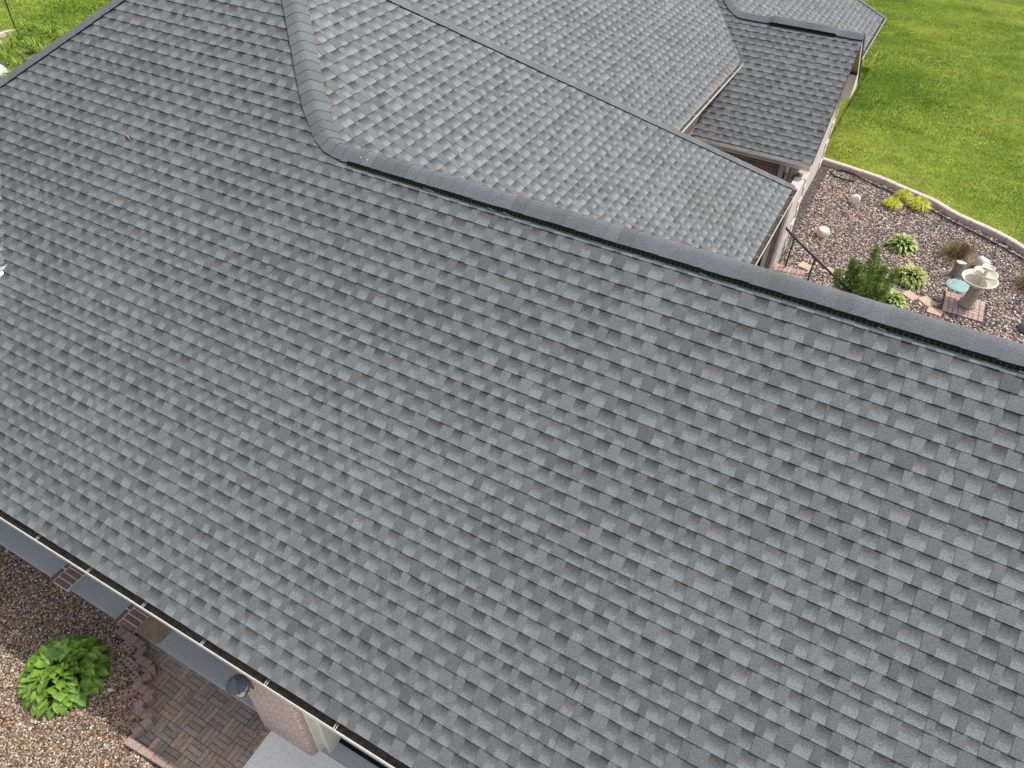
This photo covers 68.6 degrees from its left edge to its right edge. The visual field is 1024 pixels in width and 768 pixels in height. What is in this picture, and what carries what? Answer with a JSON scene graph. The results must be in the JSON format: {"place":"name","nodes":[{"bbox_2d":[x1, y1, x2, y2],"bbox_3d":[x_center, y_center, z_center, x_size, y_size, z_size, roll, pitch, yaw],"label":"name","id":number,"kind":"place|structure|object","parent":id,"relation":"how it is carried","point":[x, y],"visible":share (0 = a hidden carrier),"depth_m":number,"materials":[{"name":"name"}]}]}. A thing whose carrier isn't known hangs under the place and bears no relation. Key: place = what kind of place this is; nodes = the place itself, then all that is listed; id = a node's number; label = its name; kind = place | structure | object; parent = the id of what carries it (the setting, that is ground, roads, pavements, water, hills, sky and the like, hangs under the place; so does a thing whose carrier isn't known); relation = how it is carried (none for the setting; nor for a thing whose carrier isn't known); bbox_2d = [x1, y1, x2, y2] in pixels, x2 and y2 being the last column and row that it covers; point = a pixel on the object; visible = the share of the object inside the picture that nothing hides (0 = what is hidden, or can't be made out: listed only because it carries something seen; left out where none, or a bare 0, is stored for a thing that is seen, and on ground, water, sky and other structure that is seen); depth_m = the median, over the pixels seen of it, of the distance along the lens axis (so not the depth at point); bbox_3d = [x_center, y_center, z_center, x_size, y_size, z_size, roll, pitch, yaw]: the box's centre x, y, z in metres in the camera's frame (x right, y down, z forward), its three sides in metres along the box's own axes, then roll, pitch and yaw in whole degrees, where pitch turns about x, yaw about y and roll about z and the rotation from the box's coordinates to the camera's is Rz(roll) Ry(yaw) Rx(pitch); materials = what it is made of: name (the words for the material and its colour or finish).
{"place":"outdoors","nodes":[
{"label":"outdoors","id":0,"kind":"place"},
{"bbox_2d":[119,634,270,767],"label":"paver path","id":1,"kind":"structure","parent":0,"point":[214,711],"depth_m":8.88,"materials":[{"name":"brick"}]},
{"bbox_2d":[115,626,126,640],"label":"border brick","id":2,"kind":"object","parent":1,"relation":"on","point":[120,631],"visible":0.74,"depth_m":9.58,"materials":[{"name":"brick"}]},
{"bbox_2d":[122,630,132,641],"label":"border brick","id":3,"kind":"object","parent":1,"relation":"on","point":[126,635],"visible":0.53,"depth_m":9.54,"materials":[{"name":"brick"}]},
{"bbox_2d":[120,641,135,655],"bbox_3d":[-4.864,3.346,9.515,0.200,0.058,0.090,26,49,24],"label":"cored brick","id":4,"kind":"object","parent":1,"relation":"on","point":[128,648],"visible":0.99,"depth_m":9.49,"materials":[{"name":"brick"}]},
{"bbox_2d":[123,657,139,671],"bbox_3d":[-4.737,3.503,9.353,0.200,0.058,0.090,27,49,25],"label":"cored brick","id":5,"kind":"object","parent":1,"relation":"on","point":[131,664],"visible":1,"depth_m":9.33,"materials":[{"name":"brick"}]},
{"bbox_2d":[128,634,139,647],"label":"border brick","id":6,"kind":"object","parent":1,"relation":"on","point":[133,639],"visible":0.71,"depth_m":9.49,"materials":[{"name":"brick"}]},
{"bbox_2d":[129,671,139,679],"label":"cored brick","id":7,"kind":"object","parent":1,"relation":"on","point":[133,675],"visible":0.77,"depth_m":9.23,"materials":[{"name":"brick"}]},
{"bbox_2d":[131,680,142,693],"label":"border brick","id":8,"kind":"object","parent":1,"relation":"on","point":[136,685],"visible":0.68,"depth_m":9.08,"materials":[{"name":"brick"}]},
{"bbox_2d":[131,724,145,738],"bbox_3d":[-4.344,4.063,8.754,0.099,0.171,0.109,32,52,29],"label":"border brick","id":9,"kind":"object","parent":1,"relation":"on","point":[138,731],"visible":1,"depth_m":8.70,"materials":[{"name":"brick"}]},
{"bbox_2d":[133,676,145,684],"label":"border brick","id":10,"kind":"object","parent":1,"relation":"on","point":[140,678],"visible":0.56,"depth_m":9.13,"materials":[{"name":"brick"}]},
{"bbox_2d":[135,655,146,667],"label":"border brick","id":11,"kind":"object","parent":1,"relation":"on","point":[139,661],"visible":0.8,"depth_m":9.31,"materials":[{"name":"brick"}]},
{"bbox_2d":[134,645,148,658],"bbox_3d":[-4.650,3.398,9.440,0.098,0.171,0.149,6,44,5],"label":"border brick","id":12,"kind":"object","parent":1,"relation":"on","point":[142,650],"visible":0.79,"depth_m":9.39,"materials":[{"name":"brick"}]},
{"bbox_2d":[134,639,148,648],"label":"border brick","id":13,"kind":"object","parent":1,"relation":"on","point":[141,642],"visible":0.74,"depth_m":9.46,"materials":[{"name":"brick"}]},
{"bbox_2d":[137,684,148,695],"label":"border brick","id":14,"kind":"object","parent":1,"relation":"on","point":[142,689],"visible":0.63,"depth_m":9.05,"materials":[{"name":"brick"}]},
{"bbox_2d":[137,745,155,761],"bbox_3d":[-4.188,4.240,8.615,0.200,0.091,0.085,18,46,17],"label":"edging brick","id":15,"kind":"object","parent":1,"relation":"on","point":[146,753],"visible":1,"depth_m":8.58,"materials":[{"name":"brick"}]},
{"bbox_2d":[140,716,154,731],"bbox_3d":[-4.269,4.001,8.811,0.098,0.170,0.109,34,52,29],"label":"border brick","id":16,"kind":"object","parent":1,"relation":"on","point":[147,723],"visible":1,"depth_m":8.76,"materials":[{"name":"brick"}]},
{"bbox_2d":[142,671,153,684],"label":"border brick","id":17,"kind":"object","parent":1,"relation":"on","point":[148,678],"visible":0.95,"depth_m":9.15,"materials":[{"name":"brick"}]},
{"bbox_2d":[140,710,155,721],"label":"border brick","id":18,"kind":"object","parent":1,"relation":"on","point":[145,714],"visible":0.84,"depth_m":8.82,"materials":[{"name":"brick"}]},
{"bbox_2d":[141,658,154,669],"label":"border brick","id":19,"kind":"object","parent":1,"relation":"on","point":[146,663],"visible":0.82,"depth_m":9.28,"materials":[{"name":"brick"}]},
{"bbox_2d":[142,695,155,706],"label":"border brick","id":20,"kind":"object","parent":1,"relation":"on","point":[150,700],"visible":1,"depth_m":8.97,"materials":[{"name":"brick"}]},
{"bbox_2d":[143,687,157,697],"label":"border brick","id":21,"kind":"object","parent":1,"relation":"on","point":[149,692],"visible":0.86,"depth_m":9.01,"materials":[{"name":"brick"}]},
{"bbox_2d":[147,664,157,677],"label":"border brick","id":22,"kind":"object","parent":1,"relation":"on","point":[153,669],"visible":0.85,"depth_m":9.23,"materials":[{"name":"brick"}]},
{"bbox_2d":[151,753,168,767],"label":"edging brick","id":23,"kind":"object","parent":1,"relation":"on","point":[159,761],"visible":0.97,"depth_m":8.52,"materials":[{"name":"brick"}]},
{"bbox_2d":[165,762,179,767],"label":"edging brick","id":24,"kind":"object","parent":1,"relation":"on","point":[170,765],"visible":1,"depth_m":8.48,"materials":[{"name":"brick"}]},
{"bbox_2d":[243,730,346,767],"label":"driveway","id":25,"kind":"structure","parent":0,"point":[274,750],"depth_m":8.59,"materials":[{"name":"concrete"}]},
{"bbox_2d":[0,0,1023,244],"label":"lawn","id":26,"kind":"structure","parent":0,"point":[890,120],"depth_m":21.61,"materials":[{"name":"green plant"}]},
{"bbox_2d":[0,37,50,71],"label":"bed mulch","id":27,"kind":"object","parent":26,"relation":"on","point":[29,53],"depth_m":24.25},
{"bbox_2d":[0,64,7,78],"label":"boulder","id":28,"kind":"object","parent":27,"relation":"on","point":[2,68],"visible":0.47,"depth_m":22.44,"materials":[{"name":"grey stone"}]},
{"bbox_2d":[0,65,17,76],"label":"daylily plant","id":29,"kind":"object","parent":27,"relation":"on","point":[10,70],"visible":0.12,"depth_m":22.20,"materials":[{"name":"green plant"}]},
{"bbox_2d":[4,0,16,31],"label":"plant pole","id":30,"kind":"object","parent":27,"relation":"on","point":[10,14],"visible":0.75,"depth_m":24.79,"materials":[{"name":"green metal"}]},
{"bbox_2d":[0,38,27,52],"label":"daylily plant","id":31,"kind":"object","parent":27,"relation":"on","point":[6,44],"visible":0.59,"depth_m":23.90,"materials":[{"name":"green plant"}]},
{"bbox_2d":[0,46,28,63],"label":"daylily plant","id":32,"kind":"object","parent":27,"relation":"on","point":[6,55],"visible":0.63,"depth_m":23.31,"materials":[{"name":"green plant"}]},
{"bbox_2d":[0,30,28,38],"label":"garden curb","id":33,"kind":"structure","parent":27,"relation":"on","point":[3,34],"depth_m":25.14,"materials":[{"name":"concrete"}]},
{"bbox_2d":[1,55,31,69],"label":"daylily plant","id":34,"kind":"object","parent":27,"relation":"on","point":[18,62],"visible":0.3,"depth_m":22.81,"materials":[{"name":"green plant"}]},
{"bbox_2d":[0,30,37,46],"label":"daylily plant","id":35,"kind":"object","parent":27,"relation":"on","point":[17,37],"visible":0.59,"depth_m":24.47,"materials":[{"name":"green plant"}]},
{"bbox_2d":[16,35,52,51],"bbox_3d":[-15.278,-10.873,24.053,1.239,0.419,1.291,-11,45,-13],"label":"daylily plant","id":36,"kind":"object","parent":27,"relation":"on","point":[33,43],"visible":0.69,"depth_m":24.06,"materials":[{"name":"green plant"}]},
{"bbox_2d":[28,41,49,55],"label":"daylily plant","id":37,"kind":"object","parent":27,"relation":"on","point":[39,48],"visible":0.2,"depth_m":23.64,"materials":[{"name":"green plant"}]},
{"bbox_2d":[45,27,70,40],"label":"daylily plant","id":38,"kind":"object","parent":27,"relation":"on","point":[61,33],"visible":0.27,"depth_m":24.62,"materials":[{"name":"green plant"}]},
{"bbox_2d":[11,19,45,35],"bbox_3d":[-16.195,-11.920,25.140,1.308,0.414,1.365,22,47,20],"label":"daylily plant","id":39,"kind":"object","parent":26,"relation":"on","point":[28,26],"visible":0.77,"depth_m":25.10,"materials":[{"name":"green plant"}]},
{"bbox_2d":[31,23,65,38],"bbox_3d":[-15.293,-11.700,24.926,1.317,0.420,1.282,22,47,20],"label":"daylily plant","id":40,"kind":"object","parent":26,"relation":"on","point":[47,30],"visible":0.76,"depth_m":24.89,"materials":[{"name":"green plant"}]},
{"bbox_2d":[0,0,111,41],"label":"grass","id":41,"kind":"structure","parent":26,"relation":"on","point":[15,4],"depth_m":27.06,"materials":[{"name":"green plant"}]},
{"bbox_2d":[0,545,160,767],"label":"pea gravel bed","id":42,"kind":"object","parent":26,"relation":"on","point":[100,618],"visible":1,"depth_m":9.11,"materials":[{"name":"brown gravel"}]},
{"bbox_2d":[16,634,111,720],"bbox_3d":[-5.487,3.483,9.127,1.070,0.487,1.074,22,47,20],"label":"hosta plant","id":43,"kind":"object","parent":42,"relation":"on","point":[34,690],"visible":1,"depth_m":9.00,"materials":[{"name":"green plant"}]},
{"bbox_2d":[119,688,138,699],"bbox_3d":[-4.637,3.747,9.097,0.200,0.058,0.090,-9,44,-11],"label":"cored brick","id":44,"kind":"object","parent":42,"relation":"on","point":[128,693],"visible":0.99,"depth_m":9.07,"materials":[{"name":"brick"}]},
{"bbox_2d":[124,737,141,752],"bbox_3d":[-4.375,4.175,8.678,0.200,0.091,0.085,19,46,18],"label":"edging brick","id":45,"kind":"object","parent":42,"relation":"on","point":[132,744],"visible":1,"depth_m":8.65,"materials":[{"name":"brick"}]},
{"bbox_2d":[131,706,145,719],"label":"border brick","id":46,"kind":"object","parent":42,"relation":"on","point":[138,711],"visible":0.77,"depth_m":8.85,"materials":[{"name":"brick"}]},
{"bbox_2d":[133,698,146,708],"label":"border brick","id":47,"kind":"object","parent":42,"relation":"on","point":[139,703],"visible":0.71,"depth_m":8.92,"materials":[{"name":"brick"}]},
{"bbox_2d":[0,0,1023,767],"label":"brick house","id":48,"kind":"structure","parent":26,"relation":"on","point":[438,384],"depth_m":7.34,"materials":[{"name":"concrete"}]},
{"bbox_2d":[136,616,171,643],"bbox_3d":[-4.467,2.995,9.843,0.385,0.014,0.805,22,47,20],"label":"doormat","id":49,"kind":"object","parent":48,"relation":"on","point":[153,629],"visible":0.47,"depth_m":9.65,"materials":[{"name":"brown fabric"}]},
{"bbox_2d":[225,673,254,698],"bbox_3d":[-2.821,3.141,7.762,0.237,0.437,0.247,22,47,20],"label":"wall lantern","id":50,"kind":"object","parent":48,"relation":"attached to","point":[237,684],"depth_m":7.66,"materials":[{"name":"black metal"}]},
{"bbox_2d":[339,737,388,767],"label":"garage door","id":51,"kind":"structure","parent":48,"relation":"in","point":[344,742],"depth_m":8.60,"materials":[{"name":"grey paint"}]},
{"bbox_2d":[779,234,792,261],"bbox_3d":[5.803,-2.942,15.934,0.188,0.542,0.700,22,47,20],"label":"hose hanger","id":52,"kind":"object","parent":48,"relation":"attached to","point":[784,246],"visible":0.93,"depth_m":15.82,"materials":[{"name":"grey metal"}]},
{"bbox_2d":[791,172,801,179],"bbox_3d":[5.825,-4.139,15.371,0.256,0.466,0.327,22,47,20],"label":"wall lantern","id":53,"kind":"object","parent":48,"relation":"attached to","point":[796,175],"depth_m":15.23,"materials":[{"name":"black metal"}]},
{"bbox_2d":[785,226,851,292],"bbox_3d":[6.161,-2.465,15.170,1.646,1.139,0.095,23,48,22],"label":"handrail","id":54,"kind":"object","parent":48,"relation":"attached to","point":[813,256],"visible":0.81,"depth_m":15.13,"materials":[{"name":"black metal"}]},
{"bbox_2d":[757,164,1023,343],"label":"gravel bed","id":55,"kind":"object","parent":26,"relation":"on","point":[811,191],"visible":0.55,"depth_m":16.83,"materials":[{"name":"brown gravel"}]},
{"bbox_2d":[772,263,805,278],"bbox_3d":[5.601,-2.288,15.627,0.872,0.235,0.380,22,47,20],"label":"brick step","id":56,"kind":"object","parent":55,"relation":"on","point":[791,271],"visible":0.3,"depth_m":15.52,"materials":[{"name":"brick"}]},
{"bbox_2d":[797,261,813,270],"bbox_3d":[6.263,-2.507,16.029,0.221,0.044,0.278,-33,53,-31],"label":"stepping stone","id":57,"kind":"object","parent":55,"relation":"on","point":[804,266],"visible":0.95,"depth_m":16.00,"materials":[{"name":"beige stone"}]},
{"bbox_2d":[817,226,829,238],"bbox_3d":[6.995,-3.395,16.864,0.264,0.276,0.269,-15,46,-17],"label":"boulder","id":58,"kind":"object","parent":55,"relation":"on","point":[823,232],"visible":1,"depth_m":16.77,"materials":[{"name":"beige stone"}]},
{"bbox_2d":[823,267,833,275],"bbox_3d":[6.756,-2.375,15.902,0.221,0.044,0.278,-30,52,-29],"label":"stepping stone","id":59,"kind":"object","parent":55,"relation":"on","point":[830,269],"visible":0.47,"depth_m":15.90,"materials":[{"name":"beige stone"}]},
{"bbox_2d":[848,194,860,204],"bbox_3d":[8.190,-4.414,17.956,0.260,0.294,0.188,5,44,4],"label":"boulder","id":60,"kind":"object","parent":55,"relation":"on","point":[855,199],"visible":1,"depth_m":17.88,"materials":[{"name":"grey stone"}]},
{"bbox_2d":[830,244,901,301],"bbox_3d":[7.019,-2.216,14.867,1.233,1.265,0.827,22,47,20],"label":"juniper shrub","id":61,"kind":"object","parent":55,"relation":"on","point":[875,289],"visible":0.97,"depth_m":14.84,"materials":[{"name":"green plant"}]},
{"bbox_2d":[882,195,902,210],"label":"golden grass","id":62,"kind":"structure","parent":55,"relation":"on","point":[891,203],"depth_m":17.78,"materials":[{"name":"yellow plant"}]},
{"bbox_2d":[882,288,906,308],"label":"hosta plant","id":63,"kind":"object","parent":55,"relation":"on","point":[893,300],"visible":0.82,"depth_m":14.95,"materials":[{"name":"green plant"}]},
{"bbox_2d":[885,232,918,256],"bbox_3d":[8.616,-3.091,16.534,0.739,0.384,0.696,22,47,20],"label":"hosta plant","id":64,"kind":"object","parent":55,"relation":"on","point":[901,240],"visible":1,"depth_m":16.45,"materials":[{"name":"green plant"}]},
{"bbox_2d":[892,188,913,202],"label":"golden grass","id":65,"kind":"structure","parent":55,"relation":"on","point":[904,194],"depth_m":18.07,"materials":[{"name":"yellow plant"}]},
{"bbox_2d":[902,290,919,300],"bbox_3d":[8.134,-1.799,15.327,0.230,0.044,0.290,-16,46,-18],"label":"stepping stone","id":66,"kind":"object","parent":55,"relation":"on","point":[910,295],"visible":0.88,"depth_m":15.30,"materials":[{"name":"beige stone"}]},
{"bbox_2d":[895,262,928,290],"bbox_3d":[8.299,-2.255,15.610,0.697,0.402,0.741,22,47,20],"label":"hosta plant","id":67,"kind":"object","parent":55,"relation":"on","point":[907,276],"visible":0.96,"depth_m":15.49,"materials":[{"name":"green plant"}]},
{"bbox_2d":[904,196,932,212],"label":"golden grass","id":68,"kind":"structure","parent":55,"relation":"on","point":[918,203],"depth_m":17.75,"materials":[{"name":"yellow plant"}]},
{"bbox_2d":[822,157,1023,255],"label":"lawn edging","id":69,"kind":"object","parent":55,"relation":"on","point":[998,235],"visible":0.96,"depth_m":17.83,"materials":[{"name":"concrete"}]},
{"bbox_2d":[830,169,1023,260],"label":"drip hose","id":70,"kind":"object","parent":55,"relation":"on","point":[1014,254],"visible":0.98,"depth_m":17.61,"materials":[{"name":"black rubber"}]},
{"bbox_2d":[917,296,936,307],"bbox_3d":[8.394,-1.665,15.191,0.248,0.044,0.313,-12,45,-14],"label":"stepping stone","id":71,"kind":"object","parent":55,"relation":"on","point":[927,301],"visible":1,"depth_m":15.16,"materials":[{"name":"beige stone"}]},
{"bbox_2d":[926,306,942,316],"bbox_3d":[8.415,-1.436,14.950,0.278,0.044,0.221,26,49,24],"label":"stepping stone","id":72,"kind":"object","parent":55,"relation":"on","point":[934,311],"visible":1,"depth_m":14.92,"materials":[{"name":"beige stone"}]},
{"bbox_2d":[945,279,968,292],"bbox_3d":[9.265,-2.046,15.596,0.480,0.050,0.480,22,47,20],"label":"access lid","id":73,"kind":"object","parent":55,"relation":"on","point":[957,285],"visible":0.93,"depth_m":15.56,"materials":[{"name":"teal plastic"}]},
{"bbox_2d":[936,237,979,264],"bbox_3d":[9.723,-2.900,16.291,0.966,0.351,0.983,22,47,20],"label":"dry shrub","id":74,"kind":"object","parent":55,"relation":"on","point":[957,252],"visible":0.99,"depth_m":16.30,"materials":[{"name":"brown plant"}]},
{"bbox_2d":[950,260,966,277],"bbox_3d":[9.383,-2.413,15.776,0.215,0.340,0.152,22,47,20],"label":"tree stump","id":75,"kind":"object","parent":55,"relation":"on","point":[958,268],"visible":0.99,"depth_m":15.72,"materials":[{"name":"grey stone"}]},
{"bbox_2d":[942,291,984,322],"bbox_3d":[9.061,-1.544,15.065,0.736,0.057,0.736,22,47,20],"label":"brick pad","id":76,"kind":"object","parent":55,"relation":"on","point":[950,306],"visible":0.83,"depth_m":14.96,"materials":[{"name":"brick"}]},
{"bbox_2d":[958,263,998,309],"bbox_3d":[9.123,-1.913,14.766,0.670,0.894,0.670,22,47,20],"label":"birdbath fountain","id":77,"kind":"object","parent":76,"relation":"on","point":[978,279],"visible":1,"depth_m":14.71,"materials":[{"name":"stone"}]},
{"bbox_2d":[973,256,990,266],"bbox_3d":[10.021,-2.561,16.014,0.312,0.348,0.241,13,45,12],"label":"boulder","id":78,"kind":"object","parent":55,"relation":"on","point":[980,260],"visible":0.68,"depth_m":15.92,"materials":[{"name":"grey stone"}]},
{"bbox_2d":[978,329,1023,343],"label":"pink flowers","id":79,"kind":"object","parent":55,"relation":"on","point":[1011,339],"visible":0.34,"depth_m":14.30,"materials":[{"name":"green plant"}]},
{"bbox_2d":[1004,267,1023,293],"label":"dry shrub","id":80,"kind":"object","parent":55,"relation":"on","point":[1018,281],"visible":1,"depth_m":15.58,"materials":[{"name":"brown plant"}]},
{"bbox_2d":[1018,320,1023,333],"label":"boulder","id":81,"kind":"object","parent":55,"relation":"on","point":[1021,327],"visible":1,"depth_m":14.50,"materials":[{"name":"grey stone"}]},
{"bbox_2d":[824,0,1023,242],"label":"mown grass","id":82,"kind":"structure","parent":26,"relation":"on","point":[933,22],"depth_m":22.31,"materials":[{"name":"green plant"}]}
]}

